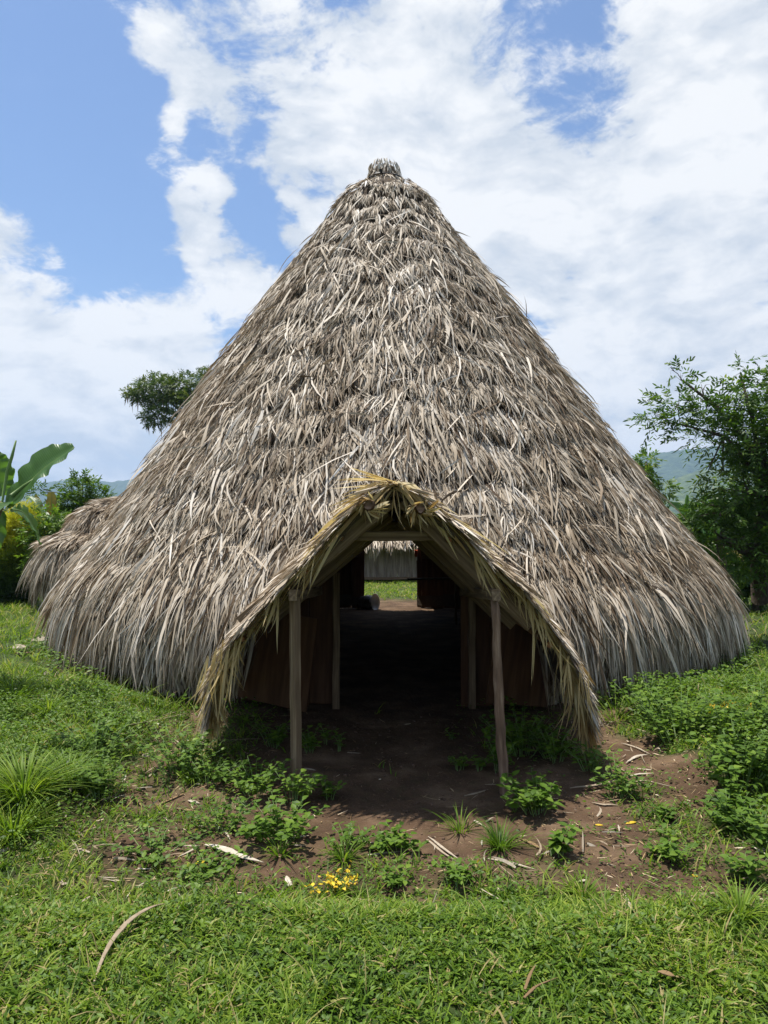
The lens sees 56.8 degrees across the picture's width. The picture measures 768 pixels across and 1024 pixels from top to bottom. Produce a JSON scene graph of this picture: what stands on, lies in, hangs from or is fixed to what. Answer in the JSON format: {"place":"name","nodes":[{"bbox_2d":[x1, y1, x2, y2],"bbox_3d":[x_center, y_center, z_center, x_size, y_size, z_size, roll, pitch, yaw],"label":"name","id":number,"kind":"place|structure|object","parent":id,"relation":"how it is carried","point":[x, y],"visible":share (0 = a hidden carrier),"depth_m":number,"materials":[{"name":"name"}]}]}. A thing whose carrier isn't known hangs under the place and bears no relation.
{"place":"outdoors","nodes":[
{"label":"outdoors","id":0,"kind":"place"},
{"bbox_2d":[0,479,132,530],"bbox_3d":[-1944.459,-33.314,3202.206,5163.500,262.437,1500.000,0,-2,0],"label":"hills","id":1,"kind":"structure","parent":0,"point":[120,487],"depth_m":2831.14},
{"bbox_2d":[0,580,767,1023],"bbox_3d":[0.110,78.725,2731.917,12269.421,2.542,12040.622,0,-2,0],"label":"ground","id":2,"kind":"structure","parent":0,"point":[400,658],"depth_m":4.89,"materials":[{"name":"green plant"}]},
{"bbox_2d":[10,644,27,651],"bbox_3d":[-4.974,1.869,9.687,0.242,0.134,0.166,0,-2,0],"label":"rock","id":3,"kind":"object","parent":2,"relation":"on","point":[23,646],"visible":0.36,"depth_m":9.64,"materials":[{"name":"stone"}]},
{"bbox_2d":[0,499,46,606],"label":"feathery shrub","id":4,"kind":"object","parent":2,"relation":"on","point":[10,591],"visible":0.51,"depth_m":17.18,"materials":[{"name":"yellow plant"}]},
{"bbox_2d":[0,664,59,701],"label":"grass tuft","id":5,"kind":"object","parent":2,"relation":"on","point":[13,689],"visible":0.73,"depth_m":6.71,"materials":[{"name":"green plant"}]},
{"bbox_2d":[0,440,74,548],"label":"banana plant","id":6,"kind":"object","parent":2,"relation":"on","point":[42,462],"visible":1,"depth_m":7.25,"materials":[{"name":"green plant"}]},
{"bbox_2d":[30,637,48,644],"bbox_3d":[-5.158,1.958,10.673,0.310,0.176,0.190,0,-2,0],"label":"rock","id":7,"kind":"object","parent":2,"relation":"on","point":[41,639],"visible":0.18,"depth_m":10.61,"materials":[{"name":"stone"}]},
{"bbox_2d":[24,492,56,595],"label":"banana plant","id":8,"kind":"object","parent":2,"relation":"on","point":[51,498],"visible":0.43,"depth_m":19.99,"materials":[{"name":"green plant"}]},
{"bbox_2d":[0,786,80,845],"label":"grass tuft","id":9,"kind":"object","parent":2,"relation":"on","point":[20,820],"visible":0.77,"depth_m":4.20,"materials":[{"name":"green plant"}]},
{"bbox_2d":[13,503,71,579],"bbox_3d":[-8.036,0.753,16.956,1.459,1.976,1.418,1,-2,-38],"label":"leafy shrub","id":10,"kind":"object","parent":2,"relation":"on","point":[44,525],"visible":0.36,"depth_m":16.84,"materials":[{"name":"green plant"}]},
{"bbox_2d":[0,739,113,814],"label":"grass tuft","id":11,"kind":"object","parent":2,"relation":"on","point":[18,780],"visible":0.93,"depth_m":4.53,"materials":[{"name":"green plant"}]},
{"bbox_2d":[6,684,108,720],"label":"grass tuft","id":12,"kind":"object","parent":2,"relation":"on","point":[47,705],"visible":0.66,"depth_m":6.22,"materials":[{"name":"green plant"}]},
{"bbox_2d":[0,741,123,790],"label":"grass tuft","id":13,"kind":"object","parent":2,"relation":"on","point":[70,781],"visible":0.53,"depth_m":4.78,"materials":[{"name":"green plant"}]},
{"bbox_2d":[17,494,120,610],"bbox_3d":[-5.496,1.081,16.554,5.508,3.198,5.166,0,-2,0],"label":"thatched hut","id":14,"kind":"object","parent":2,"relation":"on","point":[53,554],"visible":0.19,"depth_m":15.09,"materials":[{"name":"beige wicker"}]},
{"bbox_2d":[23,468,115,528],"bbox_3d":[-9.196,0.252,20.981,3.039,3.278,1.934,0,-2,0],"label":"young tree","id":15,"kind":"object","parent":2,"relation":"on","point":[78,499],"visible":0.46,"depth_m":20.83,"materials":[{"name":"green plant"}]},
{"bbox_2d":[73,848,91,853],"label":"dry leaf","id":16,"kind":"object","parent":2,"relation":"on","point":[82,849],"visible":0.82,"depth_m":3.99,"materials":[{"name":"beige plant"}]},
{"bbox_2d":[45,709,141,760],"bbox_3d":[-2.198,1.739,5.426,0.723,0.372,0.603,1,-2,-41],"label":"leafy weed","id":17,"kind":"object","parent":2,"relation":"on","point":[90,733],"visible":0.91,"depth_m":5.38,"materials":[{"name":"green plant"}]},
{"bbox_2d":[70,749,141,800],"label":"leafy weed","id":18,"kind":"object","parent":2,"relation":"on","point":[93,780],"visible":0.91,"depth_m":4.73,"materials":[{"name":"green plant"}]},
{"bbox_2d":[93,816,211,866],"bbox_3d":[-1.316,1.876,4.036,0.550,0.140,0.510,-1,-2,30],"label":"leafy weed","id":19,"kind":"object","parent":2,"relation":"on","point":[159,857],"visible":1,"depth_m":3.99,"materials":[{"name":"green plant"}]},
{"bbox_2d":[118,364,209,438],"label":"broadleaf tree","id":20,"kind":"object","parent":2,"relation":"on","point":[172,395],"visible":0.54,"depth_m":45.58,"materials":[{"name":"green plant"}]},
{"bbox_2d":[154,792,186,806],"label":"dry leaf","id":21,"kind":"object","parent":2,"relation":"on","point":[171,798],"visible":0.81,"depth_m":4.80,"materials":[{"name":"plant"}]},
{"bbox_2d":[132,722,231,777],"bbox_3d":[-1.516,1.782,5.229,0.738,0.343,0.631,0,-2,0],"label":"leafy weed","id":22,"kind":"object","parent":2,"relation":"on","point":[189,752],"visible":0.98,"depth_m":5.28,"materials":[{"name":"green plant"}]},
{"bbox_2d":[166,757,217,783],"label":"grass tuft","id":23,"kind":"object","parent":2,"relation":"on","point":[190,776],"visible":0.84,"depth_m":5.12,"materials":[{"name":"green plant"}]},
{"bbox_2d":[161,841,249,886],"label":"leafy weed","id":24,"kind":"object","parent":2,"relation":"on","point":[203,869],"visible":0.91,"depth_m":3.80,"materials":[{"name":"green plant"}]},
{"bbox_2d":[182,753,240,785],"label":"leafy weed","id":25,"kind":"object","parent":2,"relation":"on","point":[214,777],"visible":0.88,"depth_m":5.09,"materials":[{"name":"green plant"}]},
{"bbox_2d":[185,793,256,832],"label":"leafy weed","id":26,"kind":"object","parent":2,"relation":"on","point":[233,820],"visible":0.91,"depth_m":4.37,"materials":[{"name":"green plant"}]},
{"bbox_2d":[205,844,262,862],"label":"dry leaf","id":27,"kind":"object","parent":2,"relation":"on","point":[227,849],"visible":0.91,"depth_m":3.99,"materials":[{"name":"beige plant"}]},
{"bbox_2d":[221,754,291,798],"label":"leafy weed","id":28,"kind":"object","parent":2,"relation":"on","point":[242,784],"visible":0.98,"depth_m":4.92,"materials":[{"name":"green plant"}]},
{"bbox_2d":[249,717,289,747],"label":"leafy weed","id":29,"kind":"object","parent":2,"relation":"on","point":[276,733],"visible":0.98,"depth_m":5.95,"materials":[{"name":"green plant"}]},
{"bbox_2d":[250,837,299,864],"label":"grass tuft","id":30,"kind":"object","parent":2,"relation":"on","point":[275,851],"visible":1,"depth_m":4.01,"materials":[{"name":"green plant"}]},
{"bbox_2d":[235,789,329,844],"bbox_3d":[-0.609,1.860,4.240,0.557,0.230,0.610,0,-2,0],"label":"leafy weed","id":31,"kind":"object","parent":2,"relation":"on","point":[290,825],"visible":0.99,"depth_m":4.19,"materials":[{"name":"green plant"}]},
{"bbox_2d":[285,876,291,885],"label":"dry leaf","id":32,"kind":"object","parent":2,"relation":"on","point":[287,878],"visible":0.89,"depth_m":3.68,"materials":[{"name":"beige plant"}]},
{"bbox_2d":[266,767,322,804],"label":"leafy weed","id":33,"kind":"object","parent":2,"relation":"on","point":[306,789],"visible":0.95,"depth_m":4.79,"materials":[{"name":"green plant"}]},
{"bbox_2d":[302,723,322,753],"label":"leafy weed","id":34,"kind":"object","parent":2,"relation":"on","point":[309,741],"visible":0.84,"depth_m":5.85,"materials":[{"name":"green plant"}]},
{"bbox_2d":[319,724,331,744],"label":"leafy weed","id":35,"kind":"object","parent":2,"relation":"on","point":[324,734],"visible":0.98,"depth_m":6.08,"materials":[{"name":"green plant"}]},
{"bbox_2d":[304,860,357,896],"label":"yellow flower","id":36,"kind":"object","parent":2,"relation":"on","point":[331,882],"visible":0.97,"depth_m":3.57,"materials":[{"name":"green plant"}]},
{"bbox_2d":[315,773,346,799],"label":"leafy weed","id":37,"kind":"object","parent":2,"relation":"on","point":[328,789],"visible":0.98,"depth_m":4.92,"materials":[{"name":"green plant"}]},
{"bbox_2d":[331,728,345,750],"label":"leafy weed","id":38,"kind":"object","parent":2,"relation":"on","point":[339,740],"visible":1,"depth_m":5.95,"materials":[{"name":"green plant"}]},
{"bbox_2d":[314,835,369,867],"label":"grass tuft","id":39,"kind":"object","parent":2,"relation":"on","point":[339,854],"visible":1,"depth_m":3.96,"materials":[{"name":"green plant"}]},
{"bbox_2d":[323,821,383,849],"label":"leafy weed","id":40,"kind":"object","parent":2,"relation":"on","point":[347,835],"visible":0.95,"depth_m":4.12,"materials":[{"name":"green plant"}]},
{"bbox_2d":[343,877,383,900],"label":"grass tuft","id":41,"kind":"object","parent":2,"relation":"on","point":[364,892],"visible":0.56,"depth_m":3.54,"materials":[{"name":"green plant"}]},
{"bbox_2d":[358,593,379,609],"bbox_3d":[-0.379,2.090,16.582,0.460,0.398,0.400,-1,-2,30],"label":"log","id":42,"kind":"object","parent":2,"relation":"on","point":[367,602],"visible":0.99,"depth_m":16.52,"materials":[{"name":"wood"}]},
{"bbox_2d":[368,828,394,853],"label":"leafy weed","id":43,"kind":"object","parent":2,"relation":"on","point":[379,846],"visible":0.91,"depth_m":4.03,"materials":[{"name":"green plant"}]},
{"bbox_2d":[0,684,766,907],"bbox_3d":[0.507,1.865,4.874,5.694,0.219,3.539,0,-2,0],"label":"leaf litter","id":44,"kind":"object","parent":2,"relation":"on","point":[62,882],"visible":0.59,"depth_m":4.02,"materials":[{"name":"beige plant"}]},
{"bbox_2d":[368,851,398,855],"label":"dry leaf","id":45,"kind":"object","parent":2,"relation":"on","point":[382,853],"visible":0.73,"depth_m":4.01,"materials":[{"name":"plant"}]},
{"bbox_2d":[0,579,767,1023],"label":"grass","id":46,"kind":"structure","parent":2,"relation":"on","point":[574,1013],"depth_m":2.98,"materials":[{"name":"green plant"}]},
{"bbox_2d":[92,903,164,985],"bbox_3d":[-1.083,1.775,2.968,0.078,0.052,0.638,0,-2,7],"label":"dry leaf","id":47,"kind":"object","parent":46,"relation":"on","point":[122,927],"visible":0.9,"depth_m":2.96,"materials":[{"name":"beige plant"}]},
{"bbox_2d":[364,541,417,579],"bbox_3d":[0.314,1.142,27.474,11.342,2.763,5.278,0,-2,0],"label":"plank hut","id":48,"kind":"object","parent":2,"relation":"on","point":[390,560],"visible":0.03,"depth_m":25.96,"materials":[{"name":"grey wood"}]},
{"bbox_2d":[378,861,411,889],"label":"leafy weed","id":49,"kind":"object","parent":2,"relation":"on","point":[395,878],"visible":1,"depth_m":3.63,"materials":[{"name":"green plant"}]},
{"bbox_2d":[30,158,763,794],"bbox_3d":[0.430,-1.800,11.815,10.950,8.434,11.832,1,-2,-37],"label":"thatched hut","id":50,"kind":"object","parent":2,"relation":"on","point":[386,366],"visible":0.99,"depth_m":8.29,"materials":[{"name":"beige plant"}]},
{"bbox_2d":[376,819,429,851],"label":"leafy weed","id":51,"kind":"object","parent":2,"relation":"on","point":[396,840],"visible":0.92,"depth_m":4.07,"materials":[{"name":"green plant"}]},
{"bbox_2d":[74,707,760,902],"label":"clods","id":52,"kind":"object","parent":2,"relation":"on","point":[494,866],"visible":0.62,"depth_m":4.71,"materials":[{"name":"brown soil"}]},
{"bbox_2d":[407,577,456,624],"bbox_3d":[0.980,1.747,13.856,1.040,0.928,0.310,0,-2,0],"label":"shelf","id":53,"kind":"object","parent":2,"relation":"on","point":[455,590],"visible":0.85,"depth_m":13.83,"materials":[{"name":"brown wood"}]},
{"bbox_2d":[426,839,451,858],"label":"twig","id":54,"kind":"object","parent":2,"relation":"on","point":[438,848],"visible":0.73,"depth_m":4.09,"materials":[{"name":"beige wood"}]},
{"bbox_2d":[428,836,456,857],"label":"twig","id":55,"kind":"object","parent":2,"relation":"on","point":[442,847],"visible":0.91,"depth_m":4.11,"materials":[{"name":"beige wood"}]},
{"bbox_2d":[445,728,456,738],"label":"leafy weed","id":56,"kind":"object","parent":2,"relation":"on","point":[451,736],"visible":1,"depth_m":6.26,"materials":[{"name":"green plant"}]},
{"bbox_2d":[431,854,484,889],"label":"leafy weed","id":57,"kind":"object","parent":2,"relation":"on","point":[459,872],"visible":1,"depth_m":3.65,"materials":[{"name":"green plant"}]},
{"bbox_2d":[426,801,490,837],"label":"grass tuft","id":58,"kind":"object","parent":2,"relation":"on","point":[457,827],"visible":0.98,"depth_m":4.38,"materials":[{"name":"green plant"}]},
{"bbox_2d":[447,755,473,770],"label":"leafy weed","id":59,"kind":"object","parent":2,"relation":"on","point":[459,763],"visible":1,"depth_m":5.47,"materials":[{"name":"green plant"}]},
{"bbox_2d":[464,789,487,795],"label":"dry leaf","id":60,"kind":"object","parent":2,"relation":"on","point":[475,793],"visible":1,"depth_m":5.00,"materials":[{"name":"beige plant"}]},
{"bbox_2d":[470,755,492,770],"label":"leafy weed","id":61,"kind":"object","parent":2,"relation":"on","point":[478,764],"visible":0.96,"depth_m":5.44,"materials":[{"name":"green plant"}]},
{"bbox_2d":[483,731,517,772],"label":"leafy weed","id":62,"kind":"object","parent":2,"relation":"on","point":[492,748],"visible":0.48,"depth_m":5.38,"materials":[{"name":"green plant"}]},
{"bbox_2d":[465,811,539,863],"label":"grass tuft","id":63,"kind":"object","parent":2,"relation":"on","point":[499,843],"visible":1,"depth_m":4.07,"materials":[{"name":"green plant"}]},
{"bbox_2d":[488,858,534,869],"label":"dry leaf","id":64,"kind":"object","parent":2,"relation":"on","point":[514,863],"visible":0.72,"depth_m":3.80,"materials":[{"name":"beige plant"}]},
{"bbox_2d":[479,702,566,756],"bbox_3d":[1.142,1.808,5.845,0.719,0.383,0.709,0,-2,0],"label":"leafy weed","id":65,"kind":"object","parent":2,"relation":"on","point":[517,734],"visible":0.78,"depth_m":5.80,"materials":[{"name":"green plant"}]},
{"bbox_2d":[520,838,538,847],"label":"dry leaf","id":66,"kind":"object","parent":2,"relation":"on","point":[533,843],"visible":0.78,"depth_m":4.09,"materials":[{"name":"plant"}]},
{"bbox_2d":[524,965,535,989],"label":"twig","id":67,"kind":"object","parent":2,"relation":"on","point":[528,979],"visible":0.98,"depth_m":2.66,"materials":[{"name":"wood"}]},
{"bbox_2d":[496,768,564,816],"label":"leafy weed","id":68,"kind":"object","parent":2,"relation":"on","point":[537,795],"visible":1,"depth_m":4.57,"materials":[{"name":"green plant"}]},
{"bbox_2d":[523,977,556,997],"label":"twig","id":69,"kind":"object","parent":2,"relation":"on","point":[531,990],"visible":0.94,"depth_m":2.60,"materials":[{"name":"wood"}]},
{"bbox_2d":[517,717,578,763],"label":"leafy weed","id":70,"kind":"object","parent":2,"relation":"on","point":[552,747],"visible":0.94,"depth_m":5.62,"materials":[{"name":"green plant"}]},
{"bbox_2d":[546,819,581,857],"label":"leafy weed","id":71,"kind":"object","parent":2,"relation":"on","point":[558,841],"visible":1,"depth_m":3.91,"materials":[{"name":"green plant"}]},
{"bbox_2d":[546,868,621,902],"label":"grass tuft","id":72,"kind":"object","parent":2,"relation":"on","point":[583,887],"visible":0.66,"depth_m":3.56,"materials":[{"name":"green plant"}]},
{"bbox_2d":[570,780,614,787],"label":"dry leaf","id":73,"kind":"object","parent":2,"relation":"on","point":[591,785],"visible":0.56,"depth_m":4.95,"materials":[{"name":"beige plant"}]},
{"bbox_2d":[564,740,622,772],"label":"leafy weed","id":74,"kind":"object","parent":2,"relation":"on","point":[593,764],"visible":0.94,"depth_m":5.35,"materials":[{"name":"green plant"}]},
{"bbox_2d":[593,802,617,805],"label":"dry leaf","id":75,"kind":"object","parent":2,"relation":"on","point":[604,804],"visible":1,"depth_m":4.65,"materials":[{"name":"beige plant"}]},
{"bbox_2d":[593,691,640,722],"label":"grass tuft","id":76,"kind":"object","parent":2,"relation":"on","point":[619,713],"visible":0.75,"depth_m":6.73,"materials":[{"name":"green plant"}]},
{"bbox_2d":[589,750,651,798],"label":"leafy weed","id":77,"kind":"object","parent":2,"relation":"on","point":[624,788],"visible":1,"depth_m":4.83,"materials":[{"name":"green plant"}]},
{"bbox_2d":[622,743,650,754],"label":"dry leaf","id":78,"kind":"object","parent":2,"relation":"on","point":[636,747],"visible":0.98,"depth_m":5.87,"materials":[{"name":"beige plant"}]},
{"bbox_2d":[626,754,647,762],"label":"dry leaf","id":79,"kind":"object","parent":2,"relation":"on","point":[632,758],"visible":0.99,"depth_m":5.56,"materials":[{"name":"beige plant"}]},
{"bbox_2d":[608,672,689,716],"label":"leafy weed","id":80,"kind":"object","parent":2,"relation":"on","point":[640,694],"visible":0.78,"depth_m":6.62,"materials":[{"name":"green plant"}]},
{"bbox_2d":[632,446,683,508],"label":"leafy shrub","id":81,"kind":"object","parent":2,"relation":"on","point":[647,467],"visible":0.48,"depth_m":23.87,"materials":[{"name":"green plant"}]},
{"bbox_2d":[650,804,677,822],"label":"leafy weed","id":82,"kind":"object","parent":2,"relation":"on","point":[668,816],"visible":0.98,"depth_m":4.41,"materials":[{"name":"green plant"}]},
{"bbox_2d":[658,970,674,976],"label":"dry leaf","id":83,"kind":"object","parent":2,"relation":"on","point":[666,972],"visible":1,"depth_m":2.69,"materials":[{"name":"plant"}]},
{"bbox_2d":[643,823,697,862],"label":"leafy weed","id":84,"kind":"object","parent":2,"relation":"on","point":[666,850],"visible":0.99,"depth_m":3.89,"materials":[{"name":"green plant"}]},
{"bbox_2d":[627,686,736,746],"bbox_3d":[2.465,1.703,5.859,0.856,0.472,0.867,0,-2,0],"label":"leafy weed","id":85,"kind":"object","parent":2,"relation":"on","point":[693,718],"visible":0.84,"depth_m":5.90,"materials":[{"name":"green plant"}]},
{"bbox_2d":[669,495,705,537],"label":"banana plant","id":86,"kind":"object","parent":2,"relation":"on","point":[676,504],"visible":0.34,"depth_m":16.01,"materials":[{"name":"green plant"}]},
{"bbox_2d":[623,350,767,605],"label":"broadleaf tree","id":87,"kind":"object","parent":2,"relation":"on","point":[746,453],"visible":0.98,"depth_m":11.44,"materials":[{"name":"green plant"}]},
{"bbox_2d":[677,492,752,552],"bbox_3d":[8.073,0.819,16.977,2.800,2.896,2.352,0,-2,0],"label":"bushy tree","id":88,"kind":"object","parent":2,"relation":"on","point":[704,517],"visible":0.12,"depth_m":16.73,"materials":[{"name":"green plant"}]},
{"bbox_2d":[678,713,767,799],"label":"leafy weed","id":89,"kind":"object","parent":2,"relation":"on","point":[733,767],"visible":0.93,"depth_m":4.74,"materials":[{"name":"green plant"}]},
{"bbox_2d":[704,501,743,574],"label":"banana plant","id":90,"kind":"object","parent":2,"relation":"on","point":[718,532],"visible":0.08,"depth_m":14.47,"materials":[{"name":"green plant"}]},
{"bbox_2d":[690,873,767,941],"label":"grass tuft","id":91,"kind":"object","parent":2,"relation":"on","point":[738,898],"visible":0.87,"depth_m":3.23,"materials":[{"name":"green plant"}]},
{"bbox_2d":[707,468,757,525],"bbox_3d":[11.467,0.521,19.961,4.948,4.257,3.656,0,-2,0],"label":"bushy tree","id":92,"kind":"object","parent":2,"relation":"on","point":[732,484],"visible":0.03,"depth_m":20.23,"materials":[{"name":"green plant"}]},
{"bbox_2d":[699,785,767,830],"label":"leafy weed","id":93,"kind":"object","parent":2,"relation":"on","point":[724,800],"visible":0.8,"depth_m":4.31,"materials":[{"name":"green plant"}]},
{"bbox_2d":[708,700,758,741],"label":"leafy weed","id":94,"kind":"object","parent":2,"relation":"on","point":[717,718],"visible":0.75,"depth_m":5.31,"materials":[{"name":"green plant"}]},
{"bbox_2d":[700,680,767,732],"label":"leafy weed","id":95,"kind":"object","parent":2,"relation":"on","point":[760,696],"visible":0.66,"depth_m":5.49,"materials":[{"name":"green plant"}]},
{"bbox_2d":[705,539,767,612],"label":"bushy tree","id":96,"kind":"object","parent":2,"relation":"on","point":[745,590],"visible":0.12,"depth_m":15.66,"materials":[{"name":"green plant"}]},
{"bbox_2d":[713,794,767,845],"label":"leafy weed","id":97,"kind":"object","parent":2,"relation":"on","point":[759,835],"visible":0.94,"depth_m":4.13,"materials":[{"name":"green plant"}]},
{"bbox_2d":[719,850,767,884],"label":"leafy weed","id":98,"kind":"object","parent":2,"relation":"on","point":[750,863],"visible":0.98,"depth_m":3.62,"materials":[{"name":"green plant"}]},
{"bbox_2d":[0,0,767,482],"label":"sky","id":99,"kind":"structure","parent":0,"point":[162,162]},
{"bbox_2d":[634,446,767,483],"bbox_3d":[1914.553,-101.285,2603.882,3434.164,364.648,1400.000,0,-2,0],"label":"hills","id":100,"kind":"structure","parent":0,"point":[672,466],"depth_m":2290.79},
{"bbox_2d":[656,469,753,516],"bbox_3d":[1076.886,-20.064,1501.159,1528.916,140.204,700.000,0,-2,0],"label":"hills","id":101,"kind":"structure","parent":0,"point":[682,480],"depth_m":1376.31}
]}

